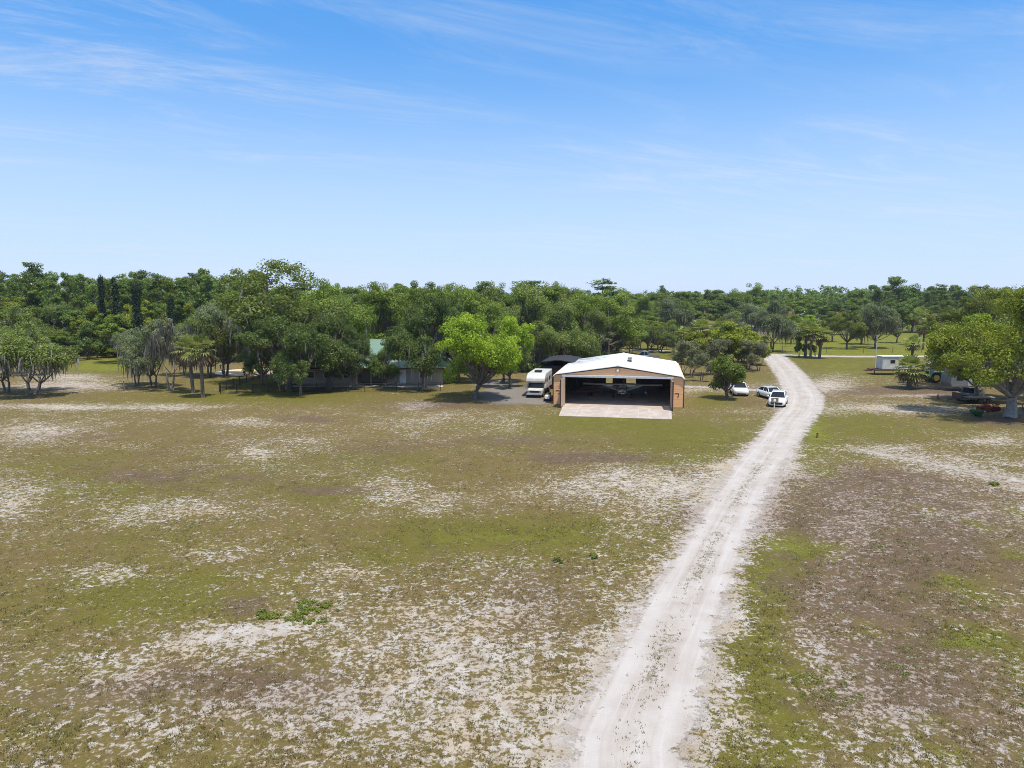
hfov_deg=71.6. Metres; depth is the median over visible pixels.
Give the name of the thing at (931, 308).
broadleaf tree
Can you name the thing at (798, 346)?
bush
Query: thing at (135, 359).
mossy oak tree
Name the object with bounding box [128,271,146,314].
broadleaf tree
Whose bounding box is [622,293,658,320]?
oak tree
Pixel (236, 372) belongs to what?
sand bed
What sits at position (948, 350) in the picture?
oak tree
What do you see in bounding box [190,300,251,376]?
mossy oak tree
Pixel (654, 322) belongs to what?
broadleaf tree
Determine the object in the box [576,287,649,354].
oak tree
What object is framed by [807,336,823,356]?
bush
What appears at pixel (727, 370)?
round tree
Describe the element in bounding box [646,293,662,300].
broadleaf tree
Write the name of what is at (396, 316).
oak tree
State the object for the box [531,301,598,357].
oak tree
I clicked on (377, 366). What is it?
oak tree
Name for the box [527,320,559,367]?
oak tree
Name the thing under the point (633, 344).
mossy oak tree
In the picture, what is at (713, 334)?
shrub
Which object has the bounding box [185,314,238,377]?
mossy oak tree
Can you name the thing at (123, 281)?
pine tree
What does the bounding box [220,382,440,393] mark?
iron fence
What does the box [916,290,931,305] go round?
broadleaf tree
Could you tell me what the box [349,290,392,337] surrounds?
broadleaf tree
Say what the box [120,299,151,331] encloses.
broadleaf tree
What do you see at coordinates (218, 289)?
pine tree
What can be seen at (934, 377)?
farm tractor
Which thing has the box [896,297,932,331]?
broadleaf tree
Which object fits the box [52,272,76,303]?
broadleaf tree
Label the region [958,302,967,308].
broadleaf tree
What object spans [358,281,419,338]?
oak tree
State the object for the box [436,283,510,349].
oak tree
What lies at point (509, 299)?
oak tree
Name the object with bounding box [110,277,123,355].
vine covered tree
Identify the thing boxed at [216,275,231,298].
broadleaf tree
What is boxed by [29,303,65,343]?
oak tree
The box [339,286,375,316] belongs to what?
broadleaf tree
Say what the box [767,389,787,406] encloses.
parked car
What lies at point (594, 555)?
weed tuft
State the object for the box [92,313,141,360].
broadleaf tree
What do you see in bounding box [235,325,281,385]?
oak tree
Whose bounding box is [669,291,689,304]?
broadleaf tree
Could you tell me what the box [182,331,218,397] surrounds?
palm tree
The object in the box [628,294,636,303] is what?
broadleaf tree
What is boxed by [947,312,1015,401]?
broadleaf tree
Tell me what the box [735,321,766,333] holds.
house
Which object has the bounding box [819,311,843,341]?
oak tree
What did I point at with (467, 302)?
oak tree
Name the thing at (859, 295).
broadleaf tree
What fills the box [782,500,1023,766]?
pasture weeds
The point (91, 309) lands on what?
broadleaf tree
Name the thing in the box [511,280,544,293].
pine tree
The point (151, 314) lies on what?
broadleaf tree
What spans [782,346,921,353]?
wire fence
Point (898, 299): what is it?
pine tree
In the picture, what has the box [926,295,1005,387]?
oak tree
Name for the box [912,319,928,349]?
palm tree
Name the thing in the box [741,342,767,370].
tree
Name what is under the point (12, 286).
pine tree
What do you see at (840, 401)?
ground
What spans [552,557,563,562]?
weed tuft
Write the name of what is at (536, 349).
shrub
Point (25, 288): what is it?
broadleaf tree
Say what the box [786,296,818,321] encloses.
broadleaf tree
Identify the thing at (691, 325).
oak tree
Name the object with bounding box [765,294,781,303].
broadleaf tree
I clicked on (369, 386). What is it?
garden path
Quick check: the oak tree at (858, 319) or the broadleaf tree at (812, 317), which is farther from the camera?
the broadleaf tree at (812, 317)
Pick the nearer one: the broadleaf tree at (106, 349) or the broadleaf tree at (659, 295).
the broadleaf tree at (106, 349)
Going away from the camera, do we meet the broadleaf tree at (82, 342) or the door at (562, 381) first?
the door at (562, 381)
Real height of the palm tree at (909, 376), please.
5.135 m
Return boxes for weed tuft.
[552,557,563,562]
[589,552,598,557]
[989,482,999,485]
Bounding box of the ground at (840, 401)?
[0,297,1023,767]
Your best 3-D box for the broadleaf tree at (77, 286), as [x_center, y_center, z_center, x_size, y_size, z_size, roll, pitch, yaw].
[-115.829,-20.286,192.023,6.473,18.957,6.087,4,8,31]
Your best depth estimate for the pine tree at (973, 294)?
326.17 m
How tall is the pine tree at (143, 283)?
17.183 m
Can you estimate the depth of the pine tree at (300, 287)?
180.39 m
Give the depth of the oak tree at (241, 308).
100.42 m
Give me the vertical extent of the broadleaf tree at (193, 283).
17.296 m
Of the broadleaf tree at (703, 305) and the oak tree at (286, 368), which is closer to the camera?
the oak tree at (286, 368)
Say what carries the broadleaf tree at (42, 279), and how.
on the ground at (840, 401)
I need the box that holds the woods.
[5,285,969,316]
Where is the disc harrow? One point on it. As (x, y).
(988, 407)
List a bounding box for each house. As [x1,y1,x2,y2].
[298,339,450,384]
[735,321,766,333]
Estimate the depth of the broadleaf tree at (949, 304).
248.92 m
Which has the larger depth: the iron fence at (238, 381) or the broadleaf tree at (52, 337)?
the broadleaf tree at (52, 337)
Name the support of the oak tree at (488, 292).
on the ground at (840, 401)
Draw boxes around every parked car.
[729,382,748,395]
[756,386,779,398]
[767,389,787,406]
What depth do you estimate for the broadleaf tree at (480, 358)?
86.06 m
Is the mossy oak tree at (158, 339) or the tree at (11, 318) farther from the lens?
the tree at (11, 318)
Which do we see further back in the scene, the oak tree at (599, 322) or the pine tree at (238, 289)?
the pine tree at (238, 289)
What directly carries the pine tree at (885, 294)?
on the ground at (840, 401)
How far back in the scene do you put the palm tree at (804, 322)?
148.59 m
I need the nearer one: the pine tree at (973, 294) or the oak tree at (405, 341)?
the oak tree at (405, 341)
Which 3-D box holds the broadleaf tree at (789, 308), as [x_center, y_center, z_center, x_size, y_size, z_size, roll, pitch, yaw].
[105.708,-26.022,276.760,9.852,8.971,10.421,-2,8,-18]
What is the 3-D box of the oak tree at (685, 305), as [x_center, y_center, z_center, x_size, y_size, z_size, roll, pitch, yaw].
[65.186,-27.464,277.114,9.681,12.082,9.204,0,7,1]
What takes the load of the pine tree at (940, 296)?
on the ground at (840, 401)
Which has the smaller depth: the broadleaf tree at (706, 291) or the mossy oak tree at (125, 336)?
the mossy oak tree at (125, 336)
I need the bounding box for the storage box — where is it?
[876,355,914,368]
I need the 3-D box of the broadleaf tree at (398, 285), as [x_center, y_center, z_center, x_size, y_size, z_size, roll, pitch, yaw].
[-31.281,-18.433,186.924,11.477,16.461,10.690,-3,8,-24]
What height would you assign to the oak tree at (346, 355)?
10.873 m
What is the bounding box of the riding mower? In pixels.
[543,392,552,401]
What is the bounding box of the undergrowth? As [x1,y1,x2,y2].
[51,321,948,372]
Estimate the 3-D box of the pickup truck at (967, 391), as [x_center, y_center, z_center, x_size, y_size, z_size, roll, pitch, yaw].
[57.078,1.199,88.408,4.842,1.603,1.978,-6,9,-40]
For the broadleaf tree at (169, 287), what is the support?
on the ground at (840, 401)
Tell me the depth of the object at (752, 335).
132.46 m
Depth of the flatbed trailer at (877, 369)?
116.04 m
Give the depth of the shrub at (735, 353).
128.03 m
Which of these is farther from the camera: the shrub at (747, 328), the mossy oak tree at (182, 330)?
the shrub at (747, 328)
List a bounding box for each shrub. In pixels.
[531,343,566,360]
[596,331,615,355]
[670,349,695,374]
[676,339,711,376]
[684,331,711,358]
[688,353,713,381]
[690,339,732,374]
[701,330,724,359]
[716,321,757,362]
[718,327,743,358]
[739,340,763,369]
[741,326,752,361]
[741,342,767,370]
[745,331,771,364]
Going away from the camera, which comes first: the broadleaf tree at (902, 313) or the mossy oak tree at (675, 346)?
the mossy oak tree at (675, 346)
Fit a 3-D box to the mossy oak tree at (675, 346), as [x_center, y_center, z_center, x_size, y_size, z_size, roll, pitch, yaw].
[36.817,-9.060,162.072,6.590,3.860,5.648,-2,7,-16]
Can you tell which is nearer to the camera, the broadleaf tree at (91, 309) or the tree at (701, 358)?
the tree at (701, 358)
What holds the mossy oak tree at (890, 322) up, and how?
on the ground at (840, 401)
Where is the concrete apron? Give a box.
[559,404,671,418]
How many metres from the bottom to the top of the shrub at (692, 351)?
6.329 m
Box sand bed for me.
[229,369,272,374]
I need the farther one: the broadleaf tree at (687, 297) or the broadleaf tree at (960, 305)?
the broadleaf tree at (687, 297)
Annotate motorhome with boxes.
[525,368,551,396]
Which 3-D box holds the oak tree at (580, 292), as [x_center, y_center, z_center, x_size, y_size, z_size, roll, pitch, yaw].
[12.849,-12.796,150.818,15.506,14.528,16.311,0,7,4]
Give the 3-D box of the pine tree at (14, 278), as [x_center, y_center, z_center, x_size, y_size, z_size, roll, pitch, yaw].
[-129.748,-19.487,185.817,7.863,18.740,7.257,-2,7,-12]
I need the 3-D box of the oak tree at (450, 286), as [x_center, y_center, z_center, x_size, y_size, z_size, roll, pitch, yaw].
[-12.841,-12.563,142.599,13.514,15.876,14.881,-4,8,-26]
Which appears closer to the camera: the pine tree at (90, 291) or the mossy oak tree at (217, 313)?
the mossy oak tree at (217, 313)
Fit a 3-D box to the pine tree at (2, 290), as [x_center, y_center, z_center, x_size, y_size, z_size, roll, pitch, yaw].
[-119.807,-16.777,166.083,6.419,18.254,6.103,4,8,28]
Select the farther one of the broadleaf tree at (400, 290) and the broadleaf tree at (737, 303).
the broadleaf tree at (737, 303)
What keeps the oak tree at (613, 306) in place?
on the ground at (840, 401)
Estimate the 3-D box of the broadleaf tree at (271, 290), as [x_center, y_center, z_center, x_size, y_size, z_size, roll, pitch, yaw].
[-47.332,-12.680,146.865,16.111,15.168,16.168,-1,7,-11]
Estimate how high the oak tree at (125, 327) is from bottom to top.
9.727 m
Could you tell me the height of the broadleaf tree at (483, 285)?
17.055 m
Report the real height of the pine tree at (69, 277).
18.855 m
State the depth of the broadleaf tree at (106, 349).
147.54 m
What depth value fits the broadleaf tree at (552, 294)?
140.72 m
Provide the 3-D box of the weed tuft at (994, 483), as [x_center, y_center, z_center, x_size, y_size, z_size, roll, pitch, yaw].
[33.176,6.877,48.894,0.804,0.273,0.683,-5,9,-33]
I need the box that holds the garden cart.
[969,409,990,417]
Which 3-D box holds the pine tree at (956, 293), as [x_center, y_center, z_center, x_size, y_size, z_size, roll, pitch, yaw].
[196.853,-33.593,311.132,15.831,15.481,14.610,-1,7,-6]
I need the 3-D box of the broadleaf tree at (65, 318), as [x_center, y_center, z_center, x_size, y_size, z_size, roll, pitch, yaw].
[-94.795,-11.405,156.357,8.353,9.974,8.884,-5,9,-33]
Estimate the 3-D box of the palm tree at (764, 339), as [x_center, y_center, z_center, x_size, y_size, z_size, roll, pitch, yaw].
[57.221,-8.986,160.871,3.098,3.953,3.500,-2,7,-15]
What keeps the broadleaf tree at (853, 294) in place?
on the ground at (840, 401)
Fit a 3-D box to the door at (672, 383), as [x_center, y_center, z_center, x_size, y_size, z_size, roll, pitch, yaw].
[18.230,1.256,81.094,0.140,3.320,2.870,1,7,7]
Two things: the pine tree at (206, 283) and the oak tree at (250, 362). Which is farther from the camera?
the pine tree at (206, 283)
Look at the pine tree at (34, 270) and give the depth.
169.55 m
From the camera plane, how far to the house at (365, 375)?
103.62 m
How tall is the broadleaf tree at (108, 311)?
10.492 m
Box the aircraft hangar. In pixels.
[553,352,684,410]
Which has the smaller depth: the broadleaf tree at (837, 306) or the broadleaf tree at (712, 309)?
the broadleaf tree at (837, 306)
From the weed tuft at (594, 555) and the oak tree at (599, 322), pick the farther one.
the oak tree at (599, 322)
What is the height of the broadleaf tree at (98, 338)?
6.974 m
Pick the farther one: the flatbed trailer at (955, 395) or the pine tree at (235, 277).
the pine tree at (235, 277)
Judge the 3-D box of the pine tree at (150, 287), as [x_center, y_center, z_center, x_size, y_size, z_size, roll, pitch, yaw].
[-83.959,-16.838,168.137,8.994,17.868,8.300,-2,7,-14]
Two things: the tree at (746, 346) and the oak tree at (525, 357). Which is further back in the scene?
the tree at (746, 346)
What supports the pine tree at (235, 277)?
on the ground at (840, 401)
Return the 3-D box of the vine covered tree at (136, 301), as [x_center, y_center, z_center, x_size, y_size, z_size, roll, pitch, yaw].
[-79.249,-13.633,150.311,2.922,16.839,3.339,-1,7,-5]
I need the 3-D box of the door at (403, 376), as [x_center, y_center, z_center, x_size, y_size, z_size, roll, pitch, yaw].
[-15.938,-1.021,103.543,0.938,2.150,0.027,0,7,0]
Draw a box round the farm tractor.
[922,365,942,382]
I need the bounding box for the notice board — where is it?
[771,398,778,409]
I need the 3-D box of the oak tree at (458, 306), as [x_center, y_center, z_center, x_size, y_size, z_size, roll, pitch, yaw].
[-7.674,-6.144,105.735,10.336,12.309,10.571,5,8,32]
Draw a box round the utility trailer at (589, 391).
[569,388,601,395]
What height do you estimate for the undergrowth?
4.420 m
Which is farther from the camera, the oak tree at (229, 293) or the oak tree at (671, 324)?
the oak tree at (671, 324)
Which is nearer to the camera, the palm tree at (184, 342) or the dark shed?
the palm tree at (184, 342)
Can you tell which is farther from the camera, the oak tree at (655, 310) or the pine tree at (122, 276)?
the oak tree at (655, 310)
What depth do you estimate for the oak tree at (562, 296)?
145.94 m
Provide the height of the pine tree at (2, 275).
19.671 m
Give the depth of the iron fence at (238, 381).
102.38 m
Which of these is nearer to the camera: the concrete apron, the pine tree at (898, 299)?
the concrete apron
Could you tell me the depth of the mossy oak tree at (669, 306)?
200.18 m
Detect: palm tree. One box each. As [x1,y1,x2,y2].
[169,334,201,392]
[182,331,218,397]
[675,326,693,347]
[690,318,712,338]
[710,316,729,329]
[759,336,770,344]
[791,318,817,356]
[801,323,822,358]
[811,326,835,358]
[890,354,929,388]
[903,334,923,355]
[911,306,928,345]
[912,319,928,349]
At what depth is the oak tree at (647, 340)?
165.76 m
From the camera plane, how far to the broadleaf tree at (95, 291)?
186.75 m
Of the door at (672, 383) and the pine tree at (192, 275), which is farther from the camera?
the pine tree at (192, 275)
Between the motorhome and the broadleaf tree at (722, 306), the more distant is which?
the broadleaf tree at (722, 306)
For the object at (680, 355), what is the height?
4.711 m
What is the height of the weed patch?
0.220 m
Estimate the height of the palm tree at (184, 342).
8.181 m
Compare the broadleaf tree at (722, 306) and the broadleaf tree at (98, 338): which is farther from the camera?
the broadleaf tree at (722, 306)
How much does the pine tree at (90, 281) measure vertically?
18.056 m
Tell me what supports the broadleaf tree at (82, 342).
on the ground at (840, 401)
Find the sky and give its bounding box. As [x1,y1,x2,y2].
[0,0,1023,295]
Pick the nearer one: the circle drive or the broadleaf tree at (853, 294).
the circle drive
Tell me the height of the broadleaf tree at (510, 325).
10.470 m
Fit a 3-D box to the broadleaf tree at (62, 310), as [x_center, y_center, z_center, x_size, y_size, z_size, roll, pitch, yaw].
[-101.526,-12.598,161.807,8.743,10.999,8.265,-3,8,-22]
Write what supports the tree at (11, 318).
on the ground at (840, 401)
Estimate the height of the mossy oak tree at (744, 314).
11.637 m
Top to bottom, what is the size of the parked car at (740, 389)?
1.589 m
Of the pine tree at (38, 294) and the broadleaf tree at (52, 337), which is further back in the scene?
the pine tree at (38, 294)
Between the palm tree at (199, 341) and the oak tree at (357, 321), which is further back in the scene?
the oak tree at (357, 321)
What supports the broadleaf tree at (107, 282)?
on the ground at (840, 401)
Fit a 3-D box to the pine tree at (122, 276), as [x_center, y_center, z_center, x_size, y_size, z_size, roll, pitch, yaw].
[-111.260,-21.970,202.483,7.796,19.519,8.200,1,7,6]
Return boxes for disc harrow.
[976,400,1000,412]
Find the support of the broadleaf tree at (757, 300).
on the ground at (840, 401)
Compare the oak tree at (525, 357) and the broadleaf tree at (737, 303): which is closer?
the oak tree at (525, 357)
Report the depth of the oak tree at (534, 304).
129.88 m
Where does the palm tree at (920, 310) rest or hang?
on the ground at (840, 401)
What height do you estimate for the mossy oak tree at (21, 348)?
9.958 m
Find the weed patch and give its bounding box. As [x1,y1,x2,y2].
[256,598,339,624]
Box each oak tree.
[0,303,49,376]
[0,321,81,394]
[0,326,42,392]
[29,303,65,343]
[110,327,162,384]
[114,310,130,330]
[115,319,183,387]
[144,317,194,390]
[158,309,177,325]
[166,323,205,374]
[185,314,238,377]
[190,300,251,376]
[210,259,349,382]
[211,291,247,360]
[222,286,288,360]
[232,308,344,390]
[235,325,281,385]
[269,327,329,395]
[280,276,377,338]
[287,311,368,388]
[333,324,373,388]
[336,294,388,335]
[352,281,387,332]
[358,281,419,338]
[364,348,401,385]
[380,293,455,388]
[390,280,446,354]
[423,302,491,381]
[425,282,479,337]
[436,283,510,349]
[449,287,483,318]
[476,286,505,313]
[482,290,532,331]
[486,324,534,381]
[488,280,511,305]
[491,303,516,339]
[506,281,553,337]
[513,288,561,333]
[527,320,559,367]
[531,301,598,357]
[539,281,590,312]
[559,292,635,337]
[564,287,578,301]
[568,308,611,357]
[569,290,604,306]
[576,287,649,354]
[601,332,623,352]
[620,328,644,353]
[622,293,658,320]
[638,320,663,350]
[646,325,676,352]
[648,298,664,316]
[654,297,694,334]
[658,336,679,348]
[664,319,683,336]
[675,298,691,311]
[687,323,700,331]
[723,302,765,337]
[729,282,769,308]
[747,300,802,351]
[752,296,768,303]
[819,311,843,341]
[827,310,867,348]
[841,311,881,343]
[856,303,901,347]
[924,284,1023,417]
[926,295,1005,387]
[952,284,1009,328]
[960,287,1020,363]
[989,310,1023,379]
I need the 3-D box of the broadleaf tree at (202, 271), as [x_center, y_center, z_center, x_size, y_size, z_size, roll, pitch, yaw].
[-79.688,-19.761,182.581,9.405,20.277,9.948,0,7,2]
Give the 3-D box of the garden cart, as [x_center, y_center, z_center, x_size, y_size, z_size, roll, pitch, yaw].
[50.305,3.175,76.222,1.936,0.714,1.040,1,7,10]
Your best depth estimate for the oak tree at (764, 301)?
272.28 m
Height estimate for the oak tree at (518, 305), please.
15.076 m
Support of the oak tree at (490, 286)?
on the ground at (840, 401)
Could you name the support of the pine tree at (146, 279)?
on the ground at (840, 401)
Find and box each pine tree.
[0,272,11,306]
[0,276,12,307]
[0,280,20,307]
[4,274,21,302]
[13,262,51,307]
[23,279,54,317]
[39,275,69,322]
[45,271,63,312]
[66,275,82,304]
[70,273,96,314]
[73,277,107,310]
[81,284,106,320]
[105,283,131,313]
[110,273,128,308]
[112,278,128,304]
[119,278,144,313]
[126,279,157,314]
[127,269,151,302]
[128,277,162,315]
[141,275,176,317]
[148,272,172,314]
[164,277,191,323]
[173,277,197,323]
[178,276,194,298]
[188,272,196,293]
[189,274,221,309]
[206,281,224,301]
[210,282,246,304]
[225,269,244,291]
[293,282,315,300]
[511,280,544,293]
[585,278,634,350]
[656,285,668,300]
[878,285,891,307]
[880,288,916,306]
[925,283,959,309]
[946,290,970,309]
[957,286,985,302]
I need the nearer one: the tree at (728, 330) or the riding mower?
the riding mower
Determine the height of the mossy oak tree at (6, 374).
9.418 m
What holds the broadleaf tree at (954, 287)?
on the ground at (840, 401)
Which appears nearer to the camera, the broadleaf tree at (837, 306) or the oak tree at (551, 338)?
the oak tree at (551, 338)
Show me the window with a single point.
(311, 374)
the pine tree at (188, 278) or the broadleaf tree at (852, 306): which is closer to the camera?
the pine tree at (188, 278)
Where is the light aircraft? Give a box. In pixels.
[583,383,661,397]
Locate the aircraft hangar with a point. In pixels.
(668, 375)
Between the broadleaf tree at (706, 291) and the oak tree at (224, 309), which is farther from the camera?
the broadleaf tree at (706, 291)
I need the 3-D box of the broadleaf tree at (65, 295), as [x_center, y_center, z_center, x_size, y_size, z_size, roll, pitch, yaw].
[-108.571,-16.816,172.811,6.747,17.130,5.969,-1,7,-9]
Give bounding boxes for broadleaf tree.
[3,297,37,327]
[11,283,42,327]
[29,307,53,339]
[40,272,59,325]
[45,305,78,333]
[48,334,66,344]
[51,279,78,330]
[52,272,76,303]
[52,331,75,352]
[59,310,94,353]
[66,330,89,355]
[68,305,111,353]
[71,274,91,309]
[72,322,103,359]
[88,278,107,300]
[88,329,109,357]
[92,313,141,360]
[94,277,116,319]
[95,309,127,339]
[99,345,117,356]
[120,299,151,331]
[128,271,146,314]
[130,302,175,326]
[160,279,184,324]
[176,302,197,335]
[183,268,218,306]
[184,279,205,317]
[194,273,201,293]
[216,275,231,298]
[263,286,290,314]
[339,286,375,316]
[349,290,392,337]
[367,286,411,314]
[388,283,406,294]
[434,311,523,398]
[471,281,489,298]
[498,315,535,387]
[515,286,594,348]
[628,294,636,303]
[645,315,668,327]
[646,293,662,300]
[651,293,675,312]
[654,308,679,322]
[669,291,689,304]
[680,291,700,309]
[689,301,717,320]
[690,291,712,319]
[703,289,711,316]
[704,290,734,316]
[704,301,728,318]
[715,297,739,318]
[724,301,744,315]
[734,296,769,320]
[753,290,768,302]
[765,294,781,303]
[784,306,793,320]
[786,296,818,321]
[786,315,804,343]
[792,315,821,340]
[801,300,832,323]
[817,303,847,321]
[841,291,864,313]
[846,298,872,309]
[846,302,861,314]
[853,291,866,306]
[863,284,882,305]
[877,302,895,317]
[882,276,920,304]
[886,308,911,342]
[891,305,918,327]
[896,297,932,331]
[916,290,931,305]
[918,286,938,311]
[922,305,948,327]
[932,299,955,322]
[938,285,965,308]
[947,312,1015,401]
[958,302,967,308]
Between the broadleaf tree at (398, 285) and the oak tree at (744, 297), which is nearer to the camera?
the broadleaf tree at (398, 285)
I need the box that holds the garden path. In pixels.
[285,386,442,386]
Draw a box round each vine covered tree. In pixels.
[97,274,111,355]
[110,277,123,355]
[130,281,145,331]
[165,294,178,357]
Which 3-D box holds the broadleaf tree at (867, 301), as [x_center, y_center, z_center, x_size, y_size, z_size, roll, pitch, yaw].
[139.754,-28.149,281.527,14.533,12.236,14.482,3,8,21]
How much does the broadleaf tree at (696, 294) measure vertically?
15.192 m
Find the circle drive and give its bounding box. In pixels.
[215,368,268,375]
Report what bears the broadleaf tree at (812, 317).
on the ground at (840, 401)
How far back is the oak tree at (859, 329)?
170.76 m
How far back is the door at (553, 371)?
98.67 m
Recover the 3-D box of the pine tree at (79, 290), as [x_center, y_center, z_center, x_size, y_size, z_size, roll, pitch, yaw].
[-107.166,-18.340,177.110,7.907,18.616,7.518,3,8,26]
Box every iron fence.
[219,372,272,391]
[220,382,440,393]
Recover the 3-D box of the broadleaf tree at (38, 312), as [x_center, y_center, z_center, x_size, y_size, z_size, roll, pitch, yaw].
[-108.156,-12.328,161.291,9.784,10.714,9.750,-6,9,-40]
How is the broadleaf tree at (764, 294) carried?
on the ground at (840, 401)
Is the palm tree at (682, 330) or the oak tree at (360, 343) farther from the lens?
the palm tree at (682, 330)
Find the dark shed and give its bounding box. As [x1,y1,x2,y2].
[539,355,580,388]
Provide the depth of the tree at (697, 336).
131.58 m
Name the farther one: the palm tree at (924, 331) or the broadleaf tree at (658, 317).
the broadleaf tree at (658, 317)
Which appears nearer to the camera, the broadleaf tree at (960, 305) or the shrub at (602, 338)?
the shrub at (602, 338)
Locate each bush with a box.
[794,336,806,356]
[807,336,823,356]
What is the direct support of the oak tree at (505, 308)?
on the ground at (840, 401)
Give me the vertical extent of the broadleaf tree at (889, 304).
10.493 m
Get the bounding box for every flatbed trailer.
[864,368,948,374]
[948,392,1005,403]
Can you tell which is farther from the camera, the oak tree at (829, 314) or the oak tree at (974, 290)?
the oak tree at (829, 314)
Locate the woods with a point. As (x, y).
(828, 295)
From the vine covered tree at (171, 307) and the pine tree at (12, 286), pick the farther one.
the pine tree at (12, 286)
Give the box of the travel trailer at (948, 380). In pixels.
[940,370,988,386]
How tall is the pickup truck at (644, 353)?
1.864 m
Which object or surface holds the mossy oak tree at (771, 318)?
on the ground at (840, 401)
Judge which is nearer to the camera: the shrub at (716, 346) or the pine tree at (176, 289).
the shrub at (716, 346)
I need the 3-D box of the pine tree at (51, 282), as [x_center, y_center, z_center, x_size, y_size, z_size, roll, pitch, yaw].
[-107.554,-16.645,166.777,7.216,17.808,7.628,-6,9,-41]
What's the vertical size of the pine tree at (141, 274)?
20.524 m
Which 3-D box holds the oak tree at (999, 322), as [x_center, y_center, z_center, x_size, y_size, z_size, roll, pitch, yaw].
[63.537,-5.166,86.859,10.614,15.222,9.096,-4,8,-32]
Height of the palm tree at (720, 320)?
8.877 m
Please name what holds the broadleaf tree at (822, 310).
on the ground at (840, 401)
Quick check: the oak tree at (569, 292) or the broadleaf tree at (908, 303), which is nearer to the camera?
the oak tree at (569, 292)
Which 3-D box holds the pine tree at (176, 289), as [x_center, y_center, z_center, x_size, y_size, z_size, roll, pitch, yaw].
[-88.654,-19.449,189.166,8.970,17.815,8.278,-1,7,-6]
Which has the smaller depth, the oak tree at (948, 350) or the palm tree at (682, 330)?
the oak tree at (948, 350)
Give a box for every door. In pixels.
[399,370,405,382]
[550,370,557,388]
[560,377,564,407]
[670,380,673,410]
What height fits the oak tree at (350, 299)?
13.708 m
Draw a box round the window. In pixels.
[307,371,314,377]
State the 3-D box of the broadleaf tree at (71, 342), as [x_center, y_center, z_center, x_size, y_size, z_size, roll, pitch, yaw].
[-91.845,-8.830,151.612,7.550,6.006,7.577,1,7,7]
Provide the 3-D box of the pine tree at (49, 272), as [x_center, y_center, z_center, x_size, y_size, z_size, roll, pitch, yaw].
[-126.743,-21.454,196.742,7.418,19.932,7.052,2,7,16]
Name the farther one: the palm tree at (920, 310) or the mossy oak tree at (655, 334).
the palm tree at (920, 310)
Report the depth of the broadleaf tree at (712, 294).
306.36 m
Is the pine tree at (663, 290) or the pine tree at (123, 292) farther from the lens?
the pine tree at (663, 290)
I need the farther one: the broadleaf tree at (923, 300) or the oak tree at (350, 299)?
the broadleaf tree at (923, 300)
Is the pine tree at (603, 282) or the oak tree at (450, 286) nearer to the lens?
the oak tree at (450, 286)
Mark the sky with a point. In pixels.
(640, 145)
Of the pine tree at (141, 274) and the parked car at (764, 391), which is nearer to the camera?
the parked car at (764, 391)
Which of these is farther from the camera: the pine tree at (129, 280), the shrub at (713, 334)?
the pine tree at (129, 280)
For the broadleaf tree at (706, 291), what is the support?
on the ground at (840, 401)
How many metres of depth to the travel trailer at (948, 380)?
96.42 m
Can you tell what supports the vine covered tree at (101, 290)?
on the ground at (840, 401)
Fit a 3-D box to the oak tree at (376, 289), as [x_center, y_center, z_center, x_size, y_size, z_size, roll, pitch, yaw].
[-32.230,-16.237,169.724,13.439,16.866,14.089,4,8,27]
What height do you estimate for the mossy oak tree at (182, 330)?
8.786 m
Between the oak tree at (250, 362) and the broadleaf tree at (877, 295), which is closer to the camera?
the oak tree at (250, 362)
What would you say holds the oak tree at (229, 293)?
on the ground at (840, 401)
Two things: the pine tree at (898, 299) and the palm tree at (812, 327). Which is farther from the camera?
the pine tree at (898, 299)
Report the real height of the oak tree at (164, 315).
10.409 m
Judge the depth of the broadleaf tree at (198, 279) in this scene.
186.84 m
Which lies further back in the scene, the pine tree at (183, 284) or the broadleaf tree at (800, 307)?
the broadleaf tree at (800, 307)
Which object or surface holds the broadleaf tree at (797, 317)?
on the ground at (840, 401)
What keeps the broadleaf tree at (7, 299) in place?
on the ground at (840, 401)
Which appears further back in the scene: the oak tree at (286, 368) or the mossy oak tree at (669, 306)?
the mossy oak tree at (669, 306)
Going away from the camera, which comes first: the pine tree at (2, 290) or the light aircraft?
the light aircraft
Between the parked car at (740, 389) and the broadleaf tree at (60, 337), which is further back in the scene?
the broadleaf tree at (60, 337)
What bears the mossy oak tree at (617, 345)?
on the ground at (840, 401)
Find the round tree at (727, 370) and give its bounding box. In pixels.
[708,352,746,398]
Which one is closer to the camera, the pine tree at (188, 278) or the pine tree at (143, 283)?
the pine tree at (143, 283)
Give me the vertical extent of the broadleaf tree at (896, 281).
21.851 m
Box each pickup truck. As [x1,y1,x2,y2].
[637,351,659,357]
[957,386,984,401]
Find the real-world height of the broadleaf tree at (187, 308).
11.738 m
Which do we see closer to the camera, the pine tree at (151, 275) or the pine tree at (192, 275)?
the pine tree at (151, 275)
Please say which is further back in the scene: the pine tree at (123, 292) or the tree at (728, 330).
the pine tree at (123, 292)
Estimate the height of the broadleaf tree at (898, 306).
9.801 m

